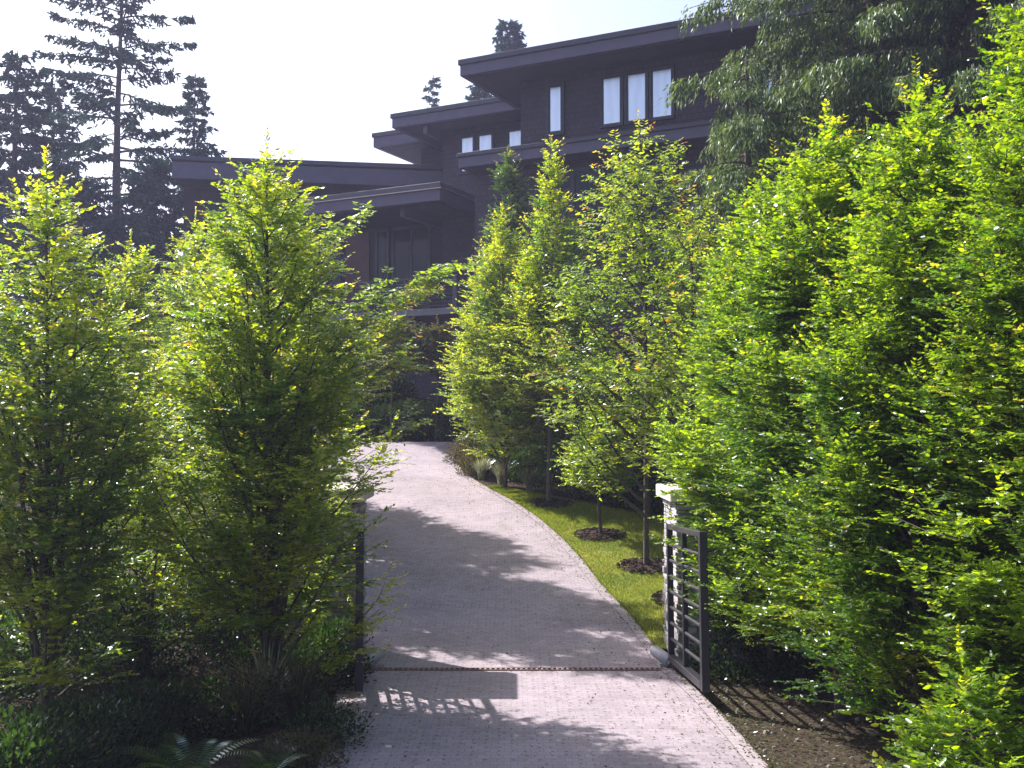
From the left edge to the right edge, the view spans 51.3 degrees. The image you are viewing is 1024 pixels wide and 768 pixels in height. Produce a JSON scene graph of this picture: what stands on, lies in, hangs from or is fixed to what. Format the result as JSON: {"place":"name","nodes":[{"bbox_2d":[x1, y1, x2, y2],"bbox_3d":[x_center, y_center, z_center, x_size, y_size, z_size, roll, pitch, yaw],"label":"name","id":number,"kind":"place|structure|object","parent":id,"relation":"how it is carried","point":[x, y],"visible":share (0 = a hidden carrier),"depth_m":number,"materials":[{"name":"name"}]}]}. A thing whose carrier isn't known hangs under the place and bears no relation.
{"place":"outdoors","nodes":[
{"label":"outdoors","id":0,"kind":"place"},
{"bbox_2d":[0,0,759,295],"label":"sky","id":1,"kind":"structure","parent":0,"point":[323,77],"materials":[{"name":"white"}]},
{"bbox_2d":[173,442,750,767],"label":"driveway","id":2,"kind":"structure","parent":0,"point":[493,704],"depth_m":13.65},
{"bbox_2d":[318,477,350,767],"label":"driveway edging","id":3,"kind":"object","parent":2,"relation":"on","point":[346,696],"visible":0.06,"depth_m":11.15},
{"bbox_2d":[364,668,666,670],"bbox_3d":[0.042,3.439,12.863,3.644,0.016,0.096,0,-2,0],"label":"drain grate","id":4,"kind":"object","parent":2,"relation":"on","point":[517,669],"visible":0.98,"depth_m":12.81,"materials":[{"name":"metal"}]},
{"bbox_2d":[338,445,770,767],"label":"fallen leaves","id":5,"kind":"object","parent":2,"relation":"on","point":[728,719],"visible":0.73,"depth_m":12.27,"materials":[{"name":"brown plant"}]},
{"bbox_2d":[450,442,768,767],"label":"driveway edging","id":6,"kind":"object","parent":2,"relation":"on","point":[722,724],"visible":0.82,"depth_m":13.48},
{"bbox_2d":[650,646,670,666],"bbox_3d":[1.845,3.346,13.100,0.165,0.220,0.401,1,-3,-25],"label":"gate motor","id":7,"kind":"object","parent":6,"relation":"on","point":[659,654],"visible":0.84,"depth_m":13.04,"materials":[{"name":"plastic"}]},
{"bbox_2d":[0,315,1023,767],"bbox_3d":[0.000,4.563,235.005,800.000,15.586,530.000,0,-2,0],"label":"ground","id":8,"kind":"structure","parent":0,"point":[802,719],"depth_m":10.94,"materials":[{"name":"soil"}]},
{"bbox_2d":[0,604,80,715],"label":"understory shrub","id":9,"kind":"object","parent":8,"relation":"on","point":[12,671],"visible":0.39,"depth_m":11.22,"materials":[{"name":"green plant"}]},
{"bbox_2d":[7,80,90,377],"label":"conifer tree","id":10,"kind":"object","parent":8,"relation":"on","point":[63,133],"visible":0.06,"depth_m":48.31,"materials":[{"name":"plant"}]},
{"bbox_2d":[0,48,97,402],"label":"conifer tree","id":11,"kind":"object","parent":8,"relation":"on","point":[16,98],"visible":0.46,"depth_m":39.98,"materials":[{"name":"plant"}]},
{"bbox_2d":[0,704,130,767],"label":"understory shrub","id":12,"kind":"object","parent":8,"relation":"on","point":[14,746],"visible":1,"depth_m":8.68,"materials":[{"name":"green plant"}]},
{"bbox_2d":[0,548,151,684],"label":"understory shrub","id":13,"kind":"object","parent":8,"relation":"on","point":[84,640],"visible":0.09,"depth_m":12.57,"materials":[{"name":"green plant"}]},
{"bbox_2d":[0,174,158,429],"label":"conifer tree","id":14,"kind":"object","parent":8,"relation":"on","point":[88,217],"visible":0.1,"depth_m":41.95,"materials":[{"name":"plant"}]},
{"bbox_2d":[5,685,192,767],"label":"understory shrub","id":15,"kind":"object","parent":8,"relation":"on","point":[94,709],"visible":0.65,"depth_m":9.40,"materials":[{"name":"green plant"}]},
{"bbox_2d":[2,588,196,696],"bbox_3d":[-4.858,2.893,12.395,2.250,1.182,1.800,0,-2,0],"label":"understory shrub","id":16,"kind":"object","parent":8,"relation":"on","point":[168,666],"visible":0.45,"depth_m":12.35,"materials":[{"name":"green plant"}]},
{"bbox_2d":[0,144,203,716],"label":"hornbeam tree","id":17,"kind":"object","parent":8,"relation":"on","point":[78,511],"visible":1,"depth_m":10.37,"materials":[{"name":"green plant"}]},
{"bbox_2d":[36,216,182,413],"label":"conifer tree","id":18,"kind":"object","parent":8,"relation":"on","point":[112,232],"visible":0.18,"depth_m":38.75,"materials":[{"name":"plant"}]},
{"bbox_2d":[16,0,227,308],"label":"conifer tree","id":19,"kind":"object","parent":8,"relation":"on","point":[86,104],"visible":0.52,"depth_m":44.20,"materials":[{"name":"green plant"}]},
{"bbox_2d":[60,229,195,570],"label":"hornbeam tree","id":20,"kind":"object","parent":8,"relation":"on","point":[132,302],"visible":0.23,"depth_m":16.87,"materials":[{"name":"green plant"}]},
{"bbox_2d":[67,668,220,750],"bbox_3d":[-3.582,3.102,10.287,1.544,0.651,1.315,0,-2,0],"label":"understory shrub","id":21,"kind":"object","parent":8,"relation":"on","point":[146,698],"visible":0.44,"depth_m":10.19,"materials":[{"name":"green plant"}]},
{"bbox_2d":[53,366,240,675],"bbox_3d":[-4.379,1.625,12.762,2.340,3.777,2.197,-2,-3,34],"label":"hornbeam tree","id":22,"kind":"object","parent":8,"relation":"on","point":[152,568],"visible":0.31,"depth_m":12.59,"materials":[{"name":"green plant"}]},
{"bbox_2d":[110,157,183,415],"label":"conifer tree","id":23,"kind":"object","parent":8,"relation":"on","point":[172,215],"visible":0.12,"depth_m":45.70,"materials":[{"name":"plant"}]},
{"bbox_2d":[69,530,235,652],"bbox_3d":[-4.881,2.704,14.412,2.341,1.608,2.113,0,-2,0],"label":"understory shrub","id":24,"kind":"object","parent":8,"relation":"on","point":[155,596],"visible":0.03,"depth_m":14.09,"materials":[{"name":"green plant"}]},
{"bbox_2d":[143,246,225,471],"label":"hornbeam tree","id":25,"kind":"object","parent":8,"relation":"on","point":[184,308],"visible":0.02,"depth_m":23.18,"materials":[{"name":"green plant"}]},
{"bbox_2d":[130,207,244,540],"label":"hornbeam tree","id":26,"kind":"object","parent":8,"relation":"on","point":[173,298],"visible":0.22,"depth_m":19.37,"materials":[{"name":"green plant"}]},
{"bbox_2d":[159,72,219,302],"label":"conifer tree","id":27,"kind":"object","parent":8,"relation":"on","point":[191,120],"visible":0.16,"depth_m":50.34,"materials":[{"name":"plant"}]},
{"bbox_2d":[119,733,261,767],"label":"fern","id":28,"kind":"object","parent":8,"relation":"on","point":[211,742],"visible":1,"depth_m":8.93,"materials":[{"name":"green plant"}]},
{"bbox_2d":[104,560,283,677],"bbox_3d":[-3.934,2.848,13.398,2.228,1.391,1.880,0,-2,0],"label":"understory shrub","id":29,"kind":"object","parent":8,"relation":"on","point":[221,643],"visible":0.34,"depth_m":13.03,"materials":[{"name":"green plant"}]},
{"bbox_2d":[143,674,283,740],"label":"understory shrub","id":30,"kind":"object","parent":8,"relation":"on","point":[228,718],"visible":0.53,"depth_m":10.26,"materials":[{"name":"green plant"}]},
{"bbox_2d":[187,650,304,736],"bbox_3d":[-2.539,2.955,10.262,1.159,0.842,1.170,1,-2,-22],"label":"grass tuft","id":31,"kind":"object","parent":8,"relation":"on","point":[241,696],"visible":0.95,"depth_m":10.21,"materials":[{"name":"green plant"}]},
{"bbox_2d":[219,640,309,724],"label":"grass tuft","id":32,"kind":"object","parent":8,"relation":"on","point":[267,714],"visible":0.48,"depth_m":10.66,"materials":[{"name":"plant"}]},
{"bbox_2d":[176,158,359,559],"bbox_3d":[-3.966,-0.248,17.557,2.949,6.989,3.140,0,-2,0],"label":"hornbeam tree","id":33,"kind":"object","parent":8,"relation":"on","point":[270,270],"visible":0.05,"depth_m":17.35,"materials":[{"name":"green plant"}]},
{"bbox_2d":[120,127,416,691],"bbox_3d":[-2.586,0.348,11.315,3.077,6.230,3.141,0,-2,0],"label":"hornbeam tree","id":34,"kind":"object","parent":8,"relation":"on","point":[278,463],"visible":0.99,"depth_m":10.91,"materials":[{"name":"green plant"}]},
{"bbox_2d":[233,739,310,767],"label":"fern","id":35,"kind":"object","parent":8,"relation":"on","point":[286,760],"visible":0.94,"depth_m":9.06,"materials":[{"name":"green plant"}]},
{"bbox_2d":[245,645,353,728],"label":"grass tuft","id":36,"kind":"object","parent":8,"relation":"on","point":[295,701],"visible":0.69,"depth_m":10.44,"materials":[{"name":"green plant"}]},
{"bbox_2d":[249,723,351,767],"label":"understory shrub","id":37,"kind":"object","parent":8,"relation":"on","point":[300,741],"visible":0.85,"depth_m":9.24,"materials":[{"name":"green plant"}]},
{"bbox_2d":[255,633,365,697],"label":"understory shrub","id":38,"kind":"object","parent":8,"relation":"on","point":[301,649],"visible":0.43,"depth_m":11.95,"materials":[{"name":"green plant"}]},
{"bbox_2d":[276,689,374,754],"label":"understory shrub","id":39,"kind":"object","parent":8,"relation":"on","point":[328,723],"visible":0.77,"depth_m":9.81,"materials":[{"name":"green plant"}]},
{"bbox_2d":[165,200,487,459],"bbox_3d":[-3.307,-0.062,18.544,5.781,6.358,3.069,0,-2,0],"label":"cherry tree","id":40,"kind":"object","parent":8,"relation":"on","point":[406,295],"visible":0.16,"depth_m":18.43,"materials":[{"name":"green plant"}]},
{"bbox_2d":[284,484,373,667],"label":"stone pillar","id":41,"kind":"structure","parent":8,"relation":"on","point":[358,505],"depth_m":13.12,"materials":[{"name":"stone"}]},
{"bbox_2d":[355,525,364,691],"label":"metal gate","id":42,"kind":"structure","parent":41,"relation":"attached to","point":[359,600],"depth_m":11.21,"materials":[{"name":"metal"}]},
{"bbox_2d":[295,612,376,691],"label":"understory shrub","id":43,"kind":"object","parent":8,"relation":"on","point":[330,627],"visible":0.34,"depth_m":12.23,"materials":[{"name":"green plant"}]},
{"bbox_2d":[349,402,394,439],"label":"hedge","id":44,"kind":"object","parent":8,"relation":"on","point":[379,412],"visible":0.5,"depth_m":32.05,"materials":[{"name":"green plant"}]},
{"bbox_2d":[353,311,433,441],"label":"tree","id":45,"kind":"object","parent":8,"relation":"on","point":[401,341],"visible":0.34,"depth_m":31.33,"materials":[{"name":"green plant"}]},
{"bbox_2d":[371,373,428,440],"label":"garden shrub","id":46,"kind":"object","parent":8,"relation":"on","point":[401,387],"visible":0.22,"depth_m":32.92,"materials":[{"name":"green plant"}]},
{"bbox_2d":[386,397,443,441],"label":"hedge","id":47,"kind":"object","parent":8,"relation":"on","point":[418,435],"visible":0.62,"depth_m":31.85,"materials":[{"name":"green plant"}]},
{"bbox_2d":[421,75,441,107],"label":"conifer tree","id":48,"kind":"object","parent":8,"relation":"on","point":[429,99],"visible":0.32,"depth_m":66.66,"materials":[{"name":"plant"}]},
{"bbox_2d":[409,314,462,441],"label":"tree","id":49,"kind":"object","parent":8,"relation":"on","point":[432,346],"visible":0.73,"depth_m":31.48,"materials":[{"name":"green plant"}]},
{"bbox_2d":[431,401,481,441],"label":"hedge","id":50,"kind":"object","parent":8,"relation":"on","point":[443,415],"visible":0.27,"depth_m":31.57,"materials":[{"name":"green plant"}]},
{"bbox_2d":[441,430,484,462],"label":"border shrub","id":51,"kind":"object","parent":8,"relation":"on","point":[455,452],"visible":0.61,"depth_m":27.39,"materials":[{"name":"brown plant"}]},
{"bbox_2d":[454,444,494,475],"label":"border shrub","id":52,"kind":"object","parent":8,"relation":"on","point":[464,461],"visible":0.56,"depth_m":25.83,"materials":[{"name":"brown plant"}]},
{"bbox_2d":[465,84,490,101],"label":"conifer tree","id":53,"kind":"object","parent":8,"relation":"on","point":[477,93],"visible":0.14,"depth_m":62.27,"materials":[{"name":"plant"}]},
{"bbox_2d":[434,348,533,442],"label":"garden shrub","id":54,"kind":"object","parent":8,"relation":"on","point":[452,423],"visible":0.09,"depth_m":31.24,"materials":[{"name":"green plant"}]},
{"bbox_2d":[486,458,516,485],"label":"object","id":55,"kind":"object","parent":8,"relation":"on","point":[498,469],"visible":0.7,"depth_m":24.59,"materials":[{"name":"plant"}]},
{"bbox_2d":[431,202,580,486],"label":"hornbeam tree","id":56,"kind":"object","parent":8,"relation":"on","point":[485,408],"visible":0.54,"depth_m":23.88,"materials":[{"name":"green plant"}]},
{"bbox_2d":[486,18,526,98],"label":"conifer tree","id":57,"kind":"object","parent":8,"relation":"on","point":[504,43],"visible":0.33,"depth_m":60.52,"materials":[{"name":"plant"}]},
{"bbox_2d":[464,145,552,442],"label":"hornbeam tree","id":58,"kind":"object","parent":8,"relation":"on","point":[508,182],"visible":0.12,"depth_m":27.61,"materials":[{"name":"green plant"}]},
{"bbox_2d":[516,466,541,491],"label":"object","id":59,"kind":"object","parent":8,"relation":"on","point":[528,480],"visible":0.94,"depth_m":23.98,"materials":[{"name":"plant"}]},
{"bbox_2d":[507,442,558,481],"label":"border shrub","id":60,"kind":"object","parent":8,"relation":"on","point":[512,475],"visible":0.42,"depth_m":25.23,"materials":[{"name":"green plant"}]},
{"bbox_2d":[468,135,618,500],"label":"hornbeam tree","id":61,"kind":"object","parent":8,"relation":"on","point":[523,303],"visible":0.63,"depth_m":22.61,"materials":[{"name":"green plant"}]},
{"bbox_2d":[532,448,575,490],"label":"border shrub","id":62,"kind":"object","parent":8,"relation":"on","point":[554,482],"visible":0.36,"depth_m":24.28,"materials":[{"name":"green plant"}]},
{"bbox_2d":[170,0,1020,440],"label":"house","id":63,"kind":"structure","parent":8,"relation":"on","point":[434,198],"depth_m":32.99,"materials":[{"name":"wood"}]},
{"bbox_2d":[323,233,341,313],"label":"window","id":64,"kind":"structure","parent":63,"relation":"in","point":[338,280],"depth_m":41.01,"materials":[{"name":"grey glass"}]},
{"bbox_2d":[345,232,369,312],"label":"window","id":65,"kind":"structure","parent":63,"relation":"in","point":[359,261],"depth_m":40.48,"materials":[{"name":"glass"}]},
{"bbox_2d":[375,228,389,311],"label":"window","id":66,"kind":"structure","parent":63,"relation":"in","point":[382,235],"depth_m":40.03,"materials":[{"name":"grey glass"}]},
{"bbox_2d":[391,224,431,310],"bbox_3d":[-3.711,-4.154,39.443,1.693,3.424,0.120,-1,-3,27],"label":"window","id":67,"kind":"structure","parent":63,"relation":"in","point":[411,245],"depth_m":39.45,"materials":[{"name":"grey glass"}]},
{"bbox_2d":[459,134,475,174],"bbox_3d":[-1.589,-8.195,38.074,0.659,1.394,0.120,-1,-3,27],"label":"window","id":68,"kind":"structure","parent":63,"relation":"in","point":[467,143],"depth_m":38.07,"materials":[{"name":"white glass"}]},
{"bbox_2d":[476,131,493,150],"bbox_3d":[-0.939,-8.208,37.744,0.703,1.394,0.120,-1,-3,27],"label":"window","id":69,"kind":"structure","parent":63,"relation":"in","point":[484,140],"depth_m":37.74,"materials":[{"name":"white glass"}]},
{"bbox_2d":[506,127,520,146],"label":"window","id":70,"kind":"structure","parent":63,"relation":"in","point":[513,135],"depth_m":37.23,"materials":[{"name":"white glass"}]},
{"bbox_2d":[546,81,564,135],"bbox_3d":[1.329,-8.383,32.550,0.605,1.604,0.120,-1,-3,27],"label":"window","id":71,"kind":"structure","parent":63,"relation":"in","point":[555,92],"depth_m":32.53,"materials":[{"name":"white glass"}]},
{"bbox_2d":[600,72,623,128],"bbox_3d":[2.969,-8.419,31.715,0.734,1.569,0.120,-1,-3,27],"label":"window","id":72,"kind":"structure","parent":63,"relation":"in","point":[611,85],"depth_m":31.70,"materials":[{"name":"white glass"}]},
{"bbox_2d":[571,155,676,250],"bbox_3d":[3.265,-5.285,31.438,3.298,2.527,0.120,-1,-3,27],"label":"window","id":73,"kind":"structure","parent":63,"relation":"in","point":[577,184],"depth_m":31.69,"materials":[{"name":"grey glass"}]},
{"bbox_2d":[624,68,648,124],"bbox_3d":[3.670,-8.433,31.358,0.742,1.569,0.120,-1,-3,27],"label":"window","id":74,"kind":"structure","parent":63,"relation":"in","point":[636,82],"depth_m":31.34,"materials":[{"name":"white glass"}]},
{"bbox_2d":[649,64,674,121],"bbox_3d":[4.364,-8.448,31.004,0.769,1.569,0.120,-1,-3,27],"label":"window","id":75,"kind":"structure","parent":63,"relation":"in","point":[659,77],"depth_m":31.01,"materials":[{"name":"white glass"}]},
{"bbox_2d":[551,402,643,533],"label":"hornbeam tree","id":76,"kind":"object","parent":8,"relation":"on","point":[621,471],"visible":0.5,"depth_m":19.90,"materials":[{"name":"green plant"}]},
{"bbox_2d":[562,458,639,502],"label":"border shrub","id":77,"kind":"object","parent":8,"relation":"on","point":[583,494],"visible":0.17,"depth_m":23.04,"materials":[{"name":"green plant"}]},
{"bbox_2d":[534,354,676,463],"bbox_3d":[2.628,0.634,27.522,4.277,3.002,3.576,0,-2,0],"label":"garden shrub","id":78,"kind":"object","parent":8,"relation":"on","point":[584,416],"visible":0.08,"depth_m":27.02,"materials":[{"name":"green plant"}]},
{"bbox_2d":[521,110,747,564],"bbox_3d":[2.201,-0.769,18.114,4.106,7.900,4.217,0,-2,0],"label":"cherry tree","id":79,"kind":"object","parent":8,"relation":"on","point":[622,219],"visible":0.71,"depth_m":17.93,"materials":[{"name":"green plant"}]},
{"bbox_2d":[602,464,669,511],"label":"border shrub","id":80,"kind":"object","parent":8,"relation":"on","point":[612,502],"visible":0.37,"depth_m":22.19,"materials":[{"name":"green plant"}]},
{"bbox_2d":[583,185,729,480],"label":"cherry tree","id":81,"kind":"object","parent":8,"relation":"on","point":[690,285],"visible":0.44,"depth_m":16.26,"materials":[{"name":"green plant"}]},
{"bbox_2d":[613,360,703,489],"bbox_3d":[4.105,0.836,24.483,4.051,3.273,3.262,0,-2,0],"label":"garden shrub","id":82,"kind":"object","parent":8,"relation":"on","point":[641,450],"visible":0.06,"depth_m":24.07,"materials":[{"name":"green plant"}]},
{"bbox_2d":[629,468,691,519],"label":"border shrub","id":83,"kind":"object","parent":8,"relation":"on","point":[651,500],"visible":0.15,"depth_m":21.42,"materials":[{"name":"green plant"}]},
{"bbox_2d":[656,484,747,667],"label":"stone pillar","id":84,"kind":"structure","parent":8,"relation":"on","point":[677,509],"depth_m":13.13,"materials":[{"name":"stone"}]},
{"bbox_2d":[666,524,709,691],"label":"metal gate","id":85,"kind":"structure","parent":84,"relation":"attached to","point":[701,681],"depth_m":11.93,"materials":[{"name":"metal"}]},
{"bbox_2d":[661,208,768,576],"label":"hornbeam tree","id":86,"kind":"object","parent":8,"relation":"on","point":[705,420],"visible":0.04,"depth_m":15.58,"materials":[{"name":"green plant"}]},
{"bbox_2d":[648,56,809,400],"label":"cedar tree","id":87,"kind":"object","parent":8,"relation":"on","point":[734,91],"visible":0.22,"depth_m":21.94,"materials":[{"name":"plant"}]},
{"bbox_2d":[681,600,790,686],"bbox_3d":[2.671,2.981,12.692,1.314,1.084,1.138,-1,-2,17],"label":"understory shrub","id":88,"kind":"object","parent":8,"relation":"on","point":[726,636],"visible":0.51,"depth_m":12.49,"materials":[{"name":"green plant"}]},
{"bbox_2d":[644,138,839,683],"bbox_3d":[3.067,0.292,12.488,3.074,6.436,2.934,0,-2,0],"label":"hornbeam tree","id":89,"kind":"object","parent":8,"relation":"on","point":[702,491],"visible":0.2,"depth_m":12.33,"materials":[{"name":"green plant"}]},
{"bbox_2d":[688,677,901,767],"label":"soil sprouts","id":90,"kind":"object","parent":8,"relation":"on","point":[784,721],"visible":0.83,"depth_m":10.66,"materials":[{"name":"green plant"}]},
{"bbox_2d":[733,628,863,691],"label":"understory shrub","id":91,"kind":"object","parent":8,"relation":"on","point":[796,657],"visible":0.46,"depth_m":12.26,"materials":[{"name":"green plant"}]},
{"bbox_2d":[693,99,977,719],"bbox_3d":[3.291,0.258,10.947,2.847,6.381,3.085,0,-2,0],"label":"hornbeam tree","id":92,"kind":"object","parent":8,"relation":"on","point":[775,303],"visible":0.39,"depth_m":10.70,"materials":[{"name":"green plant"}]},
{"bbox_2d":[674,666,996,767],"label":"soil litter","id":93,"kind":"object","parent":8,"relation":"on","point":[785,725],"visible":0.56,"depth_m":10.49,"materials":[{"name":"brown plant"}]},
{"bbox_2d":[710,671,965,767],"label":"pebbles","id":94,"kind":"object","parent":8,"relation":"on","point":[872,733],"visible":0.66,"depth_m":10.46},
{"bbox_2d":[653,0,1023,274],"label":"cedar tree","id":95,"kind":"object","parent":8,"relation":"on","point":[881,21],"visible":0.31,"depth_m":22.61,"materials":[{"name":"green plant"}]},
{"bbox_2d":[805,116,925,429],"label":"hornbeam tree","id":96,"kind":"object","parent":8,"relation":"on","point":[864,136],"depth_m":14.59,"materials":[{"name":"green plant"}]},
{"bbox_2d":[750,53,1023,759],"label":"hornbeam tree","id":97,"kind":"object","parent":8,"relation":"on","point":[893,306],"visible":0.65,"depth_m":9.07,"materials":[{"name":"green plant"}]},
{"bbox_2d":[765,0,1023,371],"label":"cedar tree","id":98,"kind":"object","parent":8,"relation":"on","point":[847,70],"visible":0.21,"depth_m":21.68,"materials":[{"name":"plant"}]},
{"bbox_2d":[854,0,1023,747],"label":"hornbeam tree","id":99,"kind":"object","parent":8,"relation":"on","point":[995,184],"visible":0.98,"depth_m":7.88,"materials":[{"name":"green plant"}]},
{"bbox_2d":[864,624,1023,767],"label":"hornbeam tree","id":100,"kind":"object","parent":8,"relation":"on","point":[947,726],"visible":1,"depth_m":7.11,"materials":[{"name":"green plant"}]},
{"bbox_2d":[883,80,1020,625],"bbox_3d":[5.167,-0.068,12.643,3.140,7.168,2.807,0,-2,0],"label":"hornbeam tree","id":101,"kind":"object","parent":8,"relation":"on","point":[944,112],"depth_m":12.66,"materials":[{"name":"green plant"}]},
{"bbox_2d":[941,63,1023,644],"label":"hornbeam tree","id":102,"kind":"object","parent":8,"relation":"on","point":[1012,100],"depth_m":9.94,"materials":[{"name":"green plant"}]},
{"bbox_2d":[488,485,891,648],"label":"lawn","id":103,"kind":"structure","parent":0,"point":[620,575],"depth_m":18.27,"materials":[{"name":"plant"}]},
{"bbox_2d":[527,497,573,508],"bbox_3d":[0.808,2.552,22.658,1.076,0.259,1.071,0,-2,0],"label":"mulch ring","id":104,"kind":"object","parent":103,"relation":"on","point":[552,502],"visible":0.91,"depth_m":22.53,"materials":[{"name":"soil"}]},
{"bbox_2d":[573,527,627,541],"bbox_3d":[1.676,2.851,20.042,1.063,0.253,1.096,0,-2,0],"label":"mulch ring","id":105,"kind":"object","parent":103,"relation":"on","point":[606,535],"visible":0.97,"depth_m":19.90,"materials":[{"name":"soil"}]},
{"bbox_2d":[616,557,664,574],"bbox_3d":[2.296,3.091,17.936,1.109,0.265,1.139,0,-2,0],"label":"mulch ring","id":106,"kind":"object","parent":103,"relation":"on","point":[635,565],"visible":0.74,"depth_m":17.84,"materials":[{"name":"soil"}]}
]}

